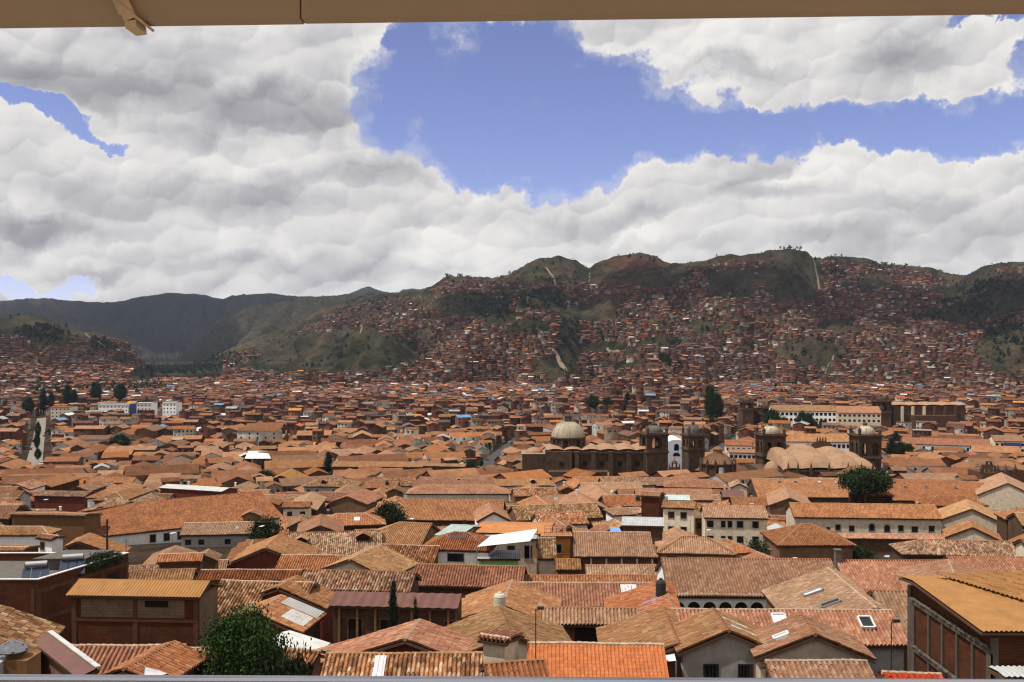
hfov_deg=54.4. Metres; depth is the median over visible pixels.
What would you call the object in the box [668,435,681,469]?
white church front
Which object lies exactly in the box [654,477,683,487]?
house
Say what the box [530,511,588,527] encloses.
house
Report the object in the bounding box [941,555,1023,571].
house
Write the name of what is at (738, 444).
long building
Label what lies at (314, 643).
gable house
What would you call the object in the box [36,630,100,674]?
gable house
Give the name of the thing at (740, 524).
window
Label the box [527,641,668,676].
house
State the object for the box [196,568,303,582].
house
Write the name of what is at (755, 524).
window
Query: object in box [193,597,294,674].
bushy tree
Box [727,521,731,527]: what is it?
window
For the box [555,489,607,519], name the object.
gable house
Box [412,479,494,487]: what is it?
house
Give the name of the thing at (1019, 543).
house
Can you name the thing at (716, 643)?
gable house
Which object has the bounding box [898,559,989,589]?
gable house
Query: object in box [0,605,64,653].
gable house
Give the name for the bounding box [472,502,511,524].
gable house
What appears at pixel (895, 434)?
tall tree
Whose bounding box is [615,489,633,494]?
house
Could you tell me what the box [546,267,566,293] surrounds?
hill track
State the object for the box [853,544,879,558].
shrub
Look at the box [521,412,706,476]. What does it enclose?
stone church
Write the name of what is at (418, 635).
gable house
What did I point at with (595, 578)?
house
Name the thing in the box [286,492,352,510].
house
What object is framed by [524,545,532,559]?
window
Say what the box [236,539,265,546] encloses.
house
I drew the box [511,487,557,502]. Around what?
house
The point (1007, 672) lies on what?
house
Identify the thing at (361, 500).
gable house
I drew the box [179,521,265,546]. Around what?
house
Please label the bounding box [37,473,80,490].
gable house
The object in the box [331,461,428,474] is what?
roof
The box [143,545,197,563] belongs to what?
gable house
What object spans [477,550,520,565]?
house
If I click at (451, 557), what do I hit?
window
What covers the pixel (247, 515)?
gable house
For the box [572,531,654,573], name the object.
house
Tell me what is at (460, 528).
house
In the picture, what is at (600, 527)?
gable house
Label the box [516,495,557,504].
gable house
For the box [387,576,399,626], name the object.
thin tree
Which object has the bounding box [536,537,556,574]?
house
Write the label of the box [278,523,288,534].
house
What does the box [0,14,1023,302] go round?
sky
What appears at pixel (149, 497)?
gable house
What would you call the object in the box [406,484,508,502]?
house
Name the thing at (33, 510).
house
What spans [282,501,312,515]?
house
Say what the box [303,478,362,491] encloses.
house
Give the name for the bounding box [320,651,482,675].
house
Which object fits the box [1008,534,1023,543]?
gable house
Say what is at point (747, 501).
house
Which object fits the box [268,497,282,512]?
gable house
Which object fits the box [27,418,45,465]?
avenue
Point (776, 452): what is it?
vaulted church
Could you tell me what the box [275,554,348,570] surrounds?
house
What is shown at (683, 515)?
window
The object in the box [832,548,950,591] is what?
house
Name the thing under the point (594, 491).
gable house
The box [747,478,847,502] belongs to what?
house
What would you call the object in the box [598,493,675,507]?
house
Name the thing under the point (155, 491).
house
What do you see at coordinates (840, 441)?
long building
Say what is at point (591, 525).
house
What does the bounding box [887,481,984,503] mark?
house
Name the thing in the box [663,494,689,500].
house
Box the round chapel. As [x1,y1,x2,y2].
[699,446,736,476]
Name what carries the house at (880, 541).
on the ground
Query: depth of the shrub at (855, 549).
170.28 m
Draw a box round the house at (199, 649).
[192,647,212,664]
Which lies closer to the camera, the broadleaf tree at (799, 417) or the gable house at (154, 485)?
the gable house at (154, 485)
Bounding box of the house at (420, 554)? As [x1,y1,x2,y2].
[381,543,439,563]
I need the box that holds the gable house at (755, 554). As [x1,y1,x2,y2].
[741,551,774,557]
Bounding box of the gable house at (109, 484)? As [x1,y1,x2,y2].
[103,481,115,488]
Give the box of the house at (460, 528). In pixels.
[435,524,480,535]
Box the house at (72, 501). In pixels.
[32,490,98,511]
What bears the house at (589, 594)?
on the ground
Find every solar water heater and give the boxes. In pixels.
[22,560,49,577]
[59,553,85,575]
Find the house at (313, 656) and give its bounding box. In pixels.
[284,647,326,675]
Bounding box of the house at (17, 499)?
[6,494,20,500]
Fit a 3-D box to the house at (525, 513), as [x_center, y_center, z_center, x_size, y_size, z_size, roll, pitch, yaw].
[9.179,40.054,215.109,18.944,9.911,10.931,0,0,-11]
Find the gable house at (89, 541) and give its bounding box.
[63,533,130,551]
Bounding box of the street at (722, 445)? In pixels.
[709,437,735,451]
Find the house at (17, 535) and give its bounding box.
[0,525,61,551]
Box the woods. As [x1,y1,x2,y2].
[0,245,1023,474]
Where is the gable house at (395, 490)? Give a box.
[385,485,404,498]
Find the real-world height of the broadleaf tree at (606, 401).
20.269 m
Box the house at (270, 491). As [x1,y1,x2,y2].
[252,489,273,493]
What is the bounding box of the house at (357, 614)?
[329,591,464,643]
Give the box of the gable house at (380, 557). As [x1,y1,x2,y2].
[321,544,417,571]
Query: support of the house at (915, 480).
on the ground
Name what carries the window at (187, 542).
in the house at (213, 534)
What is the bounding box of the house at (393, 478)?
[373,477,416,479]
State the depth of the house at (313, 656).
70.21 m
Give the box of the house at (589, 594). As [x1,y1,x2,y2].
[518,581,651,606]
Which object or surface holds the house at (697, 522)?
on the ground
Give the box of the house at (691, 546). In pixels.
[654,536,736,561]
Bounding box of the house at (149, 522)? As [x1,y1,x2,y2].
[78,491,282,544]
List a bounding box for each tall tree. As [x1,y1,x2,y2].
[38,389,47,414]
[46,392,55,407]
[61,384,71,403]
[69,389,78,402]
[322,451,333,472]
[624,392,630,405]
[884,437,898,454]
[892,431,900,440]
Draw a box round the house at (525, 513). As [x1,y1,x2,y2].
[507,502,602,525]
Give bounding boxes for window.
[40,541,44,550]
[107,571,118,578]
[149,534,155,542]
[163,532,169,540]
[185,540,190,544]
[198,539,203,544]
[225,539,230,543]
[447,553,464,562]
[507,545,514,549]
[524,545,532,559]
[556,544,561,553]
[668,511,674,518]
[674,444,678,450]
[680,512,686,518]
[703,664,718,677]
[706,520,713,527]
[720,520,725,527]
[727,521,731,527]
[737,521,743,527]
[737,536,743,542]
[738,664,752,677]
[752,521,758,528]
[752,536,758,541]
[835,524,840,530]
[848,525,854,531]
[869,523,874,530]
[884,524,890,532]
[898,525,903,531]
[911,526,917,532]
[928,525,934,531]
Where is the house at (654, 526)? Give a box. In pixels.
[621,516,663,543]
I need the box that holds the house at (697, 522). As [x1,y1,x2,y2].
[695,509,700,535]
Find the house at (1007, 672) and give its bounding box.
[986,665,1023,678]
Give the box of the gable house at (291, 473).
[273,469,309,481]
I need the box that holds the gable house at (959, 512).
[938,499,996,533]
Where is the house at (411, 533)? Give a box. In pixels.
[376,521,440,544]
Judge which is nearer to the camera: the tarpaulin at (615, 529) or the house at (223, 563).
the house at (223, 563)
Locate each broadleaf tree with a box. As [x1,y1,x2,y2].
[19,396,35,413]
[32,432,39,448]
[34,421,41,435]
[34,448,41,458]
[88,381,102,398]
[107,433,132,445]
[112,381,127,400]
[254,468,277,476]
[370,500,413,526]
[462,459,479,467]
[585,394,600,408]
[598,396,613,408]
[656,351,672,366]
[703,381,717,421]
[714,391,724,417]
[763,407,781,423]
[794,410,808,422]
[804,411,814,425]
[816,419,826,428]
[833,464,895,502]
[896,441,908,453]
[902,442,913,451]
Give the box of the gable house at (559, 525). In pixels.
[543,517,577,531]
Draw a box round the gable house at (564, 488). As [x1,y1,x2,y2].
[557,482,574,493]
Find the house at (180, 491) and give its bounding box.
[159,484,238,497]
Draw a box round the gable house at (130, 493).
[92,487,152,504]
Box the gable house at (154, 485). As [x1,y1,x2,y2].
[145,481,162,493]
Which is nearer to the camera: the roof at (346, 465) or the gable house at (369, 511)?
the gable house at (369, 511)
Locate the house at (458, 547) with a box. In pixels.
[422,531,496,564]
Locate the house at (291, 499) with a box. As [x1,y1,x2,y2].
[277,498,328,514]
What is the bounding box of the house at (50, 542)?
[35,533,65,551]
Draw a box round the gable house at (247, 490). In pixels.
[238,488,254,492]
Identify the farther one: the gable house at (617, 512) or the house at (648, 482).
the house at (648, 482)
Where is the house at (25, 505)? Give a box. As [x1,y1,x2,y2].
[0,503,28,507]
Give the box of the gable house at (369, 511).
[364,507,389,517]
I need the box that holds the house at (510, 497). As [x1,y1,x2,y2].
[509,486,522,502]
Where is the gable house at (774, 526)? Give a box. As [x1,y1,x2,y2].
[767,523,783,529]
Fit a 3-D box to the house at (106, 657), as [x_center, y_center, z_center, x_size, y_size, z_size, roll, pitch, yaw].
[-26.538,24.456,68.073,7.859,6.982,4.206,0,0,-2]
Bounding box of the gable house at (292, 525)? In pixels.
[286,514,310,531]
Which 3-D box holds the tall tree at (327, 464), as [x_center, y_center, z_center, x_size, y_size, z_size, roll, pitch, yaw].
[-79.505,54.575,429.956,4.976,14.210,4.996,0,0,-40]
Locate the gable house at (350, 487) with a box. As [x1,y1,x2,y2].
[334,483,362,491]
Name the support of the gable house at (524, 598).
on the ground
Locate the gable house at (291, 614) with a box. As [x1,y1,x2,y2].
[219,594,326,674]
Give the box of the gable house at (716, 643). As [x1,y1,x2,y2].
[673,608,762,677]
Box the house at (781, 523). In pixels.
[767,521,785,526]
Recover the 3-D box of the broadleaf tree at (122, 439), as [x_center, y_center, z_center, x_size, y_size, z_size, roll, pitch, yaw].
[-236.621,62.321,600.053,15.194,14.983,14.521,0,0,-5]
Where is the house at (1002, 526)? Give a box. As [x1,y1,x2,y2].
[993,509,1023,540]
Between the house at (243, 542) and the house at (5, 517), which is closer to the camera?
the house at (243, 542)
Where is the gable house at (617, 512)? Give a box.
[603,506,637,520]
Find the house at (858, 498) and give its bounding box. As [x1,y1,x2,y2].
[846,490,894,503]
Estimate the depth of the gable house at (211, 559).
136.16 m
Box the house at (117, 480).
[88,476,141,484]
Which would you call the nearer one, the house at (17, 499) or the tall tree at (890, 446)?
the house at (17, 499)
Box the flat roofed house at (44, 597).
[0,550,128,642]
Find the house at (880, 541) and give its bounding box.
[838,533,944,552]
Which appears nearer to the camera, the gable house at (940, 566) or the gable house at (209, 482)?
the gable house at (940, 566)
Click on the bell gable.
(672, 467)
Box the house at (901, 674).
[877,670,946,678]
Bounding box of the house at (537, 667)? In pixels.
[479,658,550,676]
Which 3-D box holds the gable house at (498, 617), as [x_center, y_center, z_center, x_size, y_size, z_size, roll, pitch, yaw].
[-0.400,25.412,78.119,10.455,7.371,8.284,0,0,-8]
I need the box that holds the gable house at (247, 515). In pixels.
[240,508,263,520]
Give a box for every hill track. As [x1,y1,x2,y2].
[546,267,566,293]
[548,347,572,378]
[606,334,637,351]
[812,257,833,302]
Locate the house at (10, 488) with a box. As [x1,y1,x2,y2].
[0,486,25,490]
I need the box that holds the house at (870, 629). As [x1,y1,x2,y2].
[669,607,906,677]
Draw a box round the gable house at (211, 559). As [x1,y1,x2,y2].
[201,548,221,568]
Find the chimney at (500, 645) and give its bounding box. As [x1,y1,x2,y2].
[477,629,524,675]
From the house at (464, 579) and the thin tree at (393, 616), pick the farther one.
the house at (464, 579)
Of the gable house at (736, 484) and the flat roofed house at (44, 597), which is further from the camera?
the gable house at (736, 484)
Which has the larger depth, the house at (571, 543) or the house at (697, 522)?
the house at (697, 522)
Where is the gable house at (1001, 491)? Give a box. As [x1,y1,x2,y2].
[975,472,1023,509]
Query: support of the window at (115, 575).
in the flat roofed house at (44, 597)
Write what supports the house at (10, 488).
on the ground
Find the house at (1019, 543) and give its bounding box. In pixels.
[1012,538,1023,555]
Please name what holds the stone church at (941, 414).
on the ground
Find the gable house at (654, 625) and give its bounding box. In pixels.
[596,606,681,676]
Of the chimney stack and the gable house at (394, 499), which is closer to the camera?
the chimney stack
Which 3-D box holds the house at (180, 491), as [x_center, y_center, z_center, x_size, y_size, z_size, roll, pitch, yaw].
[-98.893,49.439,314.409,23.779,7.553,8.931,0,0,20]
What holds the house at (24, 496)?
on the ground
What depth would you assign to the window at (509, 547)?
151.48 m
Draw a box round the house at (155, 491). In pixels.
[150,489,158,495]
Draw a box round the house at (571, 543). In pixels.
[559,528,587,558]
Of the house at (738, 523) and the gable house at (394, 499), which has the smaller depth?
the house at (738, 523)
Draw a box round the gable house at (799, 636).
[749,613,876,677]
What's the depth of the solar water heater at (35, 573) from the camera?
94.59 m
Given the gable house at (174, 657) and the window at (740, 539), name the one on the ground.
the gable house at (174, 657)
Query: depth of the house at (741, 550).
171.64 m
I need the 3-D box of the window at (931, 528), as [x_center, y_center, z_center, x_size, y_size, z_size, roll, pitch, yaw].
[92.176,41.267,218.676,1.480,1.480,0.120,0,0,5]
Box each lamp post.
[535,606,543,658]
[891,619,899,669]
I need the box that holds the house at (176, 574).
[129,568,198,579]
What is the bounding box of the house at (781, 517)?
[769,515,785,523]
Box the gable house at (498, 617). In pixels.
[445,605,571,675]
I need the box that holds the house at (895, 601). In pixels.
[866,589,906,670]
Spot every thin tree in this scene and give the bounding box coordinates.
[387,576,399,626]
[413,598,418,620]
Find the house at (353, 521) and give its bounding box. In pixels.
[328,512,386,530]
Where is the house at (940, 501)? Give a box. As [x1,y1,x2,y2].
[913,496,989,508]
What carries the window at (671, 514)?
in the house at (678, 514)
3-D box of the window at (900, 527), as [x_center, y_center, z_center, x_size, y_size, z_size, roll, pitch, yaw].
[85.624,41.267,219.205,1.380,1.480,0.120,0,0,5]
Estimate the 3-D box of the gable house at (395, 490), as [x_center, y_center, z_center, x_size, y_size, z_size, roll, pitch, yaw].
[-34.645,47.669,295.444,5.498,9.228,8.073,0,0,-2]
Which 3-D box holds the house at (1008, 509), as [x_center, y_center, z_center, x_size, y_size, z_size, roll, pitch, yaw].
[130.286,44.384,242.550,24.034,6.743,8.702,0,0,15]
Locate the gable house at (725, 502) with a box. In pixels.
[708,499,729,504]
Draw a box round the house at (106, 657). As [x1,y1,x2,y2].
[72,643,189,674]
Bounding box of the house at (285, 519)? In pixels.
[279,514,374,524]
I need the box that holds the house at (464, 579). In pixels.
[414,563,527,595]
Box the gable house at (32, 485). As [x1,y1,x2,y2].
[12,479,46,491]
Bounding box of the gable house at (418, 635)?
[317,619,474,670]
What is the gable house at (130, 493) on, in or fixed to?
on the ground
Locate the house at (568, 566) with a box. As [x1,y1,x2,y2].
[554,558,580,574]
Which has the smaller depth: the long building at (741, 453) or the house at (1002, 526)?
the house at (1002, 526)
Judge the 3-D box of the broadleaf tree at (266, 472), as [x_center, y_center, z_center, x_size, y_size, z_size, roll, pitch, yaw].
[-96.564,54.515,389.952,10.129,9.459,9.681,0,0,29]
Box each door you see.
[347,618,362,639]
[379,618,389,629]
[444,620,458,626]
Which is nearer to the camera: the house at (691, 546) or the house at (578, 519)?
the house at (691, 546)
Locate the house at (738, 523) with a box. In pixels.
[700,504,767,551]
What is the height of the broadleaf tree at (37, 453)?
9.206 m
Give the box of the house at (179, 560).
[156,552,205,571]
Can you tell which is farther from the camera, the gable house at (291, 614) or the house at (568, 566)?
the house at (568, 566)
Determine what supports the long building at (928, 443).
on the ground
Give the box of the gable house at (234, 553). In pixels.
[226,540,258,568]
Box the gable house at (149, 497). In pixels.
[122,493,164,504]
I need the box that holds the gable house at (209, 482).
[187,478,222,486]
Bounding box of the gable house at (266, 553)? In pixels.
[230,533,319,568]
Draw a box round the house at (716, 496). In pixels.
[713,494,720,499]
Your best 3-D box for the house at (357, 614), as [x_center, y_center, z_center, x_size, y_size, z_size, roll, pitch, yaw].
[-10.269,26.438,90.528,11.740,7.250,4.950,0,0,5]
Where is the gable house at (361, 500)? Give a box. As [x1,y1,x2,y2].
[328,488,383,514]
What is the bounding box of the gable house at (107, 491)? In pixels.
[85,481,147,506]
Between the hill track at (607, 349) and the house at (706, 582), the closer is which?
the house at (706, 582)
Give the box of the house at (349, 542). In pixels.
[287,530,381,554]
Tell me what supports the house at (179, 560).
on the ground
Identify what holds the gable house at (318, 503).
on the ground
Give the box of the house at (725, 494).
[720,486,744,500]
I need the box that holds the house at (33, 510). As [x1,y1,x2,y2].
[31,509,59,511]
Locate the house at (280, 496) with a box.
[265,494,300,498]
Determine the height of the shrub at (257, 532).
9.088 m
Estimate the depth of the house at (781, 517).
239.46 m
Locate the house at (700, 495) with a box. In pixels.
[634,488,713,502]
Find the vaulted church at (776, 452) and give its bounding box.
[748,421,883,476]
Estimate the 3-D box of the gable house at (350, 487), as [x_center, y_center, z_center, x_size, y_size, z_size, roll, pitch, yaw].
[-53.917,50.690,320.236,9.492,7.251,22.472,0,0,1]
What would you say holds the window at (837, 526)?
in the house at (876, 518)
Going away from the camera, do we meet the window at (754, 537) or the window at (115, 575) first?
the window at (115, 575)
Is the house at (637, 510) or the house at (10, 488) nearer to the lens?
the house at (637, 510)
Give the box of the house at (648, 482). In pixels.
[598,477,655,487]
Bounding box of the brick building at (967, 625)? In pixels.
[898,571,1023,678]
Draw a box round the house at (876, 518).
[784,502,942,533]
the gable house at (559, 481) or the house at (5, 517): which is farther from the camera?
the gable house at (559, 481)
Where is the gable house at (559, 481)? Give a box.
[553,476,568,492]
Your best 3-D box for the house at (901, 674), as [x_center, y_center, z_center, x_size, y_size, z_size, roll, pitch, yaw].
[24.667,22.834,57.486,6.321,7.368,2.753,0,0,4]
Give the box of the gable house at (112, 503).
[96,499,121,508]
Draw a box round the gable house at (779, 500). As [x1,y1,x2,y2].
[766,487,809,514]
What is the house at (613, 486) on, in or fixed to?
on the ground
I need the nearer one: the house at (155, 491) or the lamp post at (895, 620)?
the lamp post at (895, 620)
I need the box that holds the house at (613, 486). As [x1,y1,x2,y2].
[577,482,642,493]
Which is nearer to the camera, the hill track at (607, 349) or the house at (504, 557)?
the house at (504, 557)
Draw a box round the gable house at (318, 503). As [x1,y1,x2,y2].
[293,492,326,515]
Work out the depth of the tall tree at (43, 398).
998.43 m
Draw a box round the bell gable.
[668,458,679,469]
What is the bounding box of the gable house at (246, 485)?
[231,481,259,489]
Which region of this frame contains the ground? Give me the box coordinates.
[0,249,1023,564]
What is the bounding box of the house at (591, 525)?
[587,520,621,529]
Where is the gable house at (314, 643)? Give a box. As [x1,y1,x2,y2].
[276,630,329,649]
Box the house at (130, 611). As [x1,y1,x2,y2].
[66,578,222,646]
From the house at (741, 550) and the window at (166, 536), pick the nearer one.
the house at (741, 550)
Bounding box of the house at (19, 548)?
[0,544,41,551]
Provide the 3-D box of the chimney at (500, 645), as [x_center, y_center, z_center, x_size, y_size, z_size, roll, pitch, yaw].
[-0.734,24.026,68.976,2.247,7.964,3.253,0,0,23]
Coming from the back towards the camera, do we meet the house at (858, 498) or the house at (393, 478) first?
the house at (393, 478)
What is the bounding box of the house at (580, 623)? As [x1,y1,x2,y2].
[540,606,637,641]
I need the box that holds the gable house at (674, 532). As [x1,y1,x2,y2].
[662,527,697,539]
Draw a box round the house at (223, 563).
[218,559,229,568]
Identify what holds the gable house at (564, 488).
on the ground
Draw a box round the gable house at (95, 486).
[67,480,107,490]
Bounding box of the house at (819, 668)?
[759,658,874,677]
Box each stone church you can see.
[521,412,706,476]
[738,394,769,426]
[870,393,965,428]
[968,461,1023,482]
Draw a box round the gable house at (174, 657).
[101,640,207,674]
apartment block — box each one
[51,406,77,419]
[98,404,129,412]
[130,402,156,414]
[162,402,181,415]
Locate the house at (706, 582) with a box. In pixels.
[654,557,835,608]
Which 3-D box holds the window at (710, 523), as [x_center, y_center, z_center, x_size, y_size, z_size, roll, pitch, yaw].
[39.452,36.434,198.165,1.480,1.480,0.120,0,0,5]
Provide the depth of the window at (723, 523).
197.96 m
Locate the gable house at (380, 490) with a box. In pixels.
[373,487,386,499]
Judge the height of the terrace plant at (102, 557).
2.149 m
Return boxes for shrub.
[245,514,283,538]
[258,630,313,675]
[745,536,770,554]
[853,543,866,558]
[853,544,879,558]
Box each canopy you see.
[244,451,270,459]
[477,529,537,573]
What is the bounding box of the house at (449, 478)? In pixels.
[419,476,487,479]
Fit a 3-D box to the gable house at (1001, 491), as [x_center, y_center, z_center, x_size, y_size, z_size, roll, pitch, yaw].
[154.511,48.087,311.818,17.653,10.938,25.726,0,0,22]
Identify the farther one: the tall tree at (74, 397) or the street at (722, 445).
the tall tree at (74, 397)
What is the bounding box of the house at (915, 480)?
[893,478,977,481]
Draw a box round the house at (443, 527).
[354,519,478,529]
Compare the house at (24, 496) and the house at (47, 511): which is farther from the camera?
the house at (24, 496)
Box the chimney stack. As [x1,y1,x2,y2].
[0,640,40,673]
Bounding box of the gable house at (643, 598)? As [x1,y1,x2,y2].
[604,579,680,614]
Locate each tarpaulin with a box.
[144,666,166,674]
[610,527,620,530]
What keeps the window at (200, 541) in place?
in the house at (213, 534)
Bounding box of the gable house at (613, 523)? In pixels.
[603,518,622,530]
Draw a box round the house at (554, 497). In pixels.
[541,494,566,500]
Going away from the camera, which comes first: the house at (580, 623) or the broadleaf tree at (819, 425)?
the house at (580, 623)
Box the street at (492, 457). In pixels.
[482,438,514,466]
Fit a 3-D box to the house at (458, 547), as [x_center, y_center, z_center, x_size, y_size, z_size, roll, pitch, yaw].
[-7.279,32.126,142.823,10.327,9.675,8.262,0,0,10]
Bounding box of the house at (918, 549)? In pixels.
[888,539,1015,559]
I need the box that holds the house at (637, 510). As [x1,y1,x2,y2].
[625,507,640,516]
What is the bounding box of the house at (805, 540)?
[759,523,856,560]
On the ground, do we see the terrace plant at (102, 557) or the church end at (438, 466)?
the church end at (438, 466)
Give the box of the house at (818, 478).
[799,477,838,478]
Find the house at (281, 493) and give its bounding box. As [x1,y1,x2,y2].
[274,492,285,494]
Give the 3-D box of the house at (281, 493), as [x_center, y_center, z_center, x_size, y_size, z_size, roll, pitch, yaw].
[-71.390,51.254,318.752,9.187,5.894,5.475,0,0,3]
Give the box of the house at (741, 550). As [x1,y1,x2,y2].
[718,538,755,557]
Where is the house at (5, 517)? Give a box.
[0,504,31,525]
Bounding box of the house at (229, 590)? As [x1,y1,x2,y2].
[218,579,322,641]
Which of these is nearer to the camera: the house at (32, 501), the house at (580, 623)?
the house at (580, 623)
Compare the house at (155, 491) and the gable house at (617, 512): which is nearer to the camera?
the gable house at (617, 512)
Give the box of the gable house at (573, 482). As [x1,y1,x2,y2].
[565,478,584,488]
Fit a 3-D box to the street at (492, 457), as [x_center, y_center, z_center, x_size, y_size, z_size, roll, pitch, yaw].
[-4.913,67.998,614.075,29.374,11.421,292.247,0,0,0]
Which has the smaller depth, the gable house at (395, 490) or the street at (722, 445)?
the gable house at (395, 490)
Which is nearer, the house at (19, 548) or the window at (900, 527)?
the house at (19, 548)
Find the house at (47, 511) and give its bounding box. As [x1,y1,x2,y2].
[35,510,61,511]
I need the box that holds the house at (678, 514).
[661,500,696,533]
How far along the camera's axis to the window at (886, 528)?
219.49 m
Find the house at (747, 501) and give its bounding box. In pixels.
[728,496,767,509]
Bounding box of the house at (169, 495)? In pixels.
[158,490,175,498]
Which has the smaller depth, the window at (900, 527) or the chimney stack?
the chimney stack
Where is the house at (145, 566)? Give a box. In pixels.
[129,564,158,569]
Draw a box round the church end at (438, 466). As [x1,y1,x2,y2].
[423,463,469,469]
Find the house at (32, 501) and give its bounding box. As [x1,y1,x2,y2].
[29,492,37,508]
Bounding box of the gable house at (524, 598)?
[462,579,561,619]
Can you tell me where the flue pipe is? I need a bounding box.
[106,519,107,549]
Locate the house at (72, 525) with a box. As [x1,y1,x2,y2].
[9,511,102,547]
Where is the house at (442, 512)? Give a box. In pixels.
[400,498,506,525]
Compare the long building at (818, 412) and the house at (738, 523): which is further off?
the long building at (818, 412)
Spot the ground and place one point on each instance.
(186, 329)
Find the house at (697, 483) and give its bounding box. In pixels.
[663,478,727,489]
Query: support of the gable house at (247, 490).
on the ground
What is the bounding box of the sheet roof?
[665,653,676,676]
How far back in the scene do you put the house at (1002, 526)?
208.53 m
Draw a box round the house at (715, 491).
[712,489,720,493]
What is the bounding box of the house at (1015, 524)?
[1006,512,1023,539]
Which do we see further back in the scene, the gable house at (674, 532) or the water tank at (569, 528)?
the gable house at (674, 532)
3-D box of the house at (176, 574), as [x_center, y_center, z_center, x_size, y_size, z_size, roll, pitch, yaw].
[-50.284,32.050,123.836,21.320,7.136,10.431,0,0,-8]
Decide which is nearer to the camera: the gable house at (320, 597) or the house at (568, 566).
the gable house at (320, 597)
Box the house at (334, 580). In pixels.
[302,569,421,592]
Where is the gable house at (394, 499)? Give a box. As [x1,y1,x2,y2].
[376,496,402,506]
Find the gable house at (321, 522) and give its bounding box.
[296,514,343,531]
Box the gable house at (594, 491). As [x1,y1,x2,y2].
[578,483,615,500]
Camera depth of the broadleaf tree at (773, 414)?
772.74 m
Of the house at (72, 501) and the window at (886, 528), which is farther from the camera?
the house at (72, 501)
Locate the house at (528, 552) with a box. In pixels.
[487,535,536,574]
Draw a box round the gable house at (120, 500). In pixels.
[81,496,128,510]
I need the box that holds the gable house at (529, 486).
[522,484,537,487]
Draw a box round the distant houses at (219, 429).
[0,259,1023,494]
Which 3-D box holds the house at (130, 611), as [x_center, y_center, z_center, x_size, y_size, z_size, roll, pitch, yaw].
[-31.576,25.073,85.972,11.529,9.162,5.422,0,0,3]
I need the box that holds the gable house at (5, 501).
[0,498,24,503]
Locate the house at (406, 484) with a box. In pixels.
[369,480,412,498]
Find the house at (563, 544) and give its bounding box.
[540,531,571,574]
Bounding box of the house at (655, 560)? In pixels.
[653,544,657,564]
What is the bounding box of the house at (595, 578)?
[524,574,656,581]
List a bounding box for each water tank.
[494,592,505,606]
[566,525,571,532]
[656,578,665,596]
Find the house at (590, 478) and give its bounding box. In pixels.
[570,473,624,481]
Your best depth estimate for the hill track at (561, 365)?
1663.11 m
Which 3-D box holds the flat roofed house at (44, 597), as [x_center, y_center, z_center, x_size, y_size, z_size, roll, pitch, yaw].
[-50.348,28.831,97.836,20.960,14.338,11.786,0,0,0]
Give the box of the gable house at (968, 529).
[942,519,1002,539]
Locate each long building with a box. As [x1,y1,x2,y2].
[724,440,751,451]
[728,449,754,458]
[769,405,836,427]
[786,434,848,450]
[835,406,881,425]
[902,437,990,451]
[988,435,1023,452]
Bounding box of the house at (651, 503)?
[640,491,665,531]
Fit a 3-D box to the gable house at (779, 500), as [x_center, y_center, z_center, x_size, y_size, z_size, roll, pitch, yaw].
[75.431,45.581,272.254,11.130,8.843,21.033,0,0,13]
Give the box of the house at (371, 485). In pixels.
[364,481,399,490]
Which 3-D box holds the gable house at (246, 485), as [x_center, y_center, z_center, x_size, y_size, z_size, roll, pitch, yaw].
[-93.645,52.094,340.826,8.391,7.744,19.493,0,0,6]
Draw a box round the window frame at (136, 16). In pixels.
[0,0,1023,681]
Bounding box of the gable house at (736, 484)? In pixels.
[728,479,747,496]
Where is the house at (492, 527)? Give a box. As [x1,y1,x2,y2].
[476,521,554,536]
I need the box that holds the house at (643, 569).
[584,564,656,574]
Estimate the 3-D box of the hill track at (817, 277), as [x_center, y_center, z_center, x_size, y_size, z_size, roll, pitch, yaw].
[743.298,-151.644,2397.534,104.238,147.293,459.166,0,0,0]
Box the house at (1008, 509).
[995,508,1022,511]
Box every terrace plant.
[82,559,102,574]
[86,550,115,568]
[105,549,124,564]
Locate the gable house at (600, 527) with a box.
[588,524,609,531]
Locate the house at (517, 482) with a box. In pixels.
[495,478,550,500]
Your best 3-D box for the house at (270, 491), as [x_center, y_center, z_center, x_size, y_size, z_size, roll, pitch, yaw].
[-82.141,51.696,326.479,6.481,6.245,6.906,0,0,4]
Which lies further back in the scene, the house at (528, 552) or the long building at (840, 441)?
the long building at (840, 441)
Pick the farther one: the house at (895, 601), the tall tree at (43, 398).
the tall tree at (43, 398)
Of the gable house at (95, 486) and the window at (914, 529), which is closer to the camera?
the window at (914, 529)
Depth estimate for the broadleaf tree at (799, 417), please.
767.72 m
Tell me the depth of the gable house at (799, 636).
70.65 m
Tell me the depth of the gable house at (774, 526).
207.08 m
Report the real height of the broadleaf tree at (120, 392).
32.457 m
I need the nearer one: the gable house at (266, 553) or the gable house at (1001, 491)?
the gable house at (266, 553)
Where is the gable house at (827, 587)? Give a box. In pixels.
[761,567,886,608]
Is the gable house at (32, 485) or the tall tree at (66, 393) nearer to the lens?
the gable house at (32, 485)
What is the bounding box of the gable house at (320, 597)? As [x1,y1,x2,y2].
[259,575,334,643]
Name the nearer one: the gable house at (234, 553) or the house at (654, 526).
the gable house at (234, 553)
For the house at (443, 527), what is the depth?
192.17 m
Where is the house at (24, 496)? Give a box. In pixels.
[0,490,31,508]
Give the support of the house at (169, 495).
on the ground
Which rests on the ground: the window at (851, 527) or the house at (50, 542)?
the house at (50, 542)

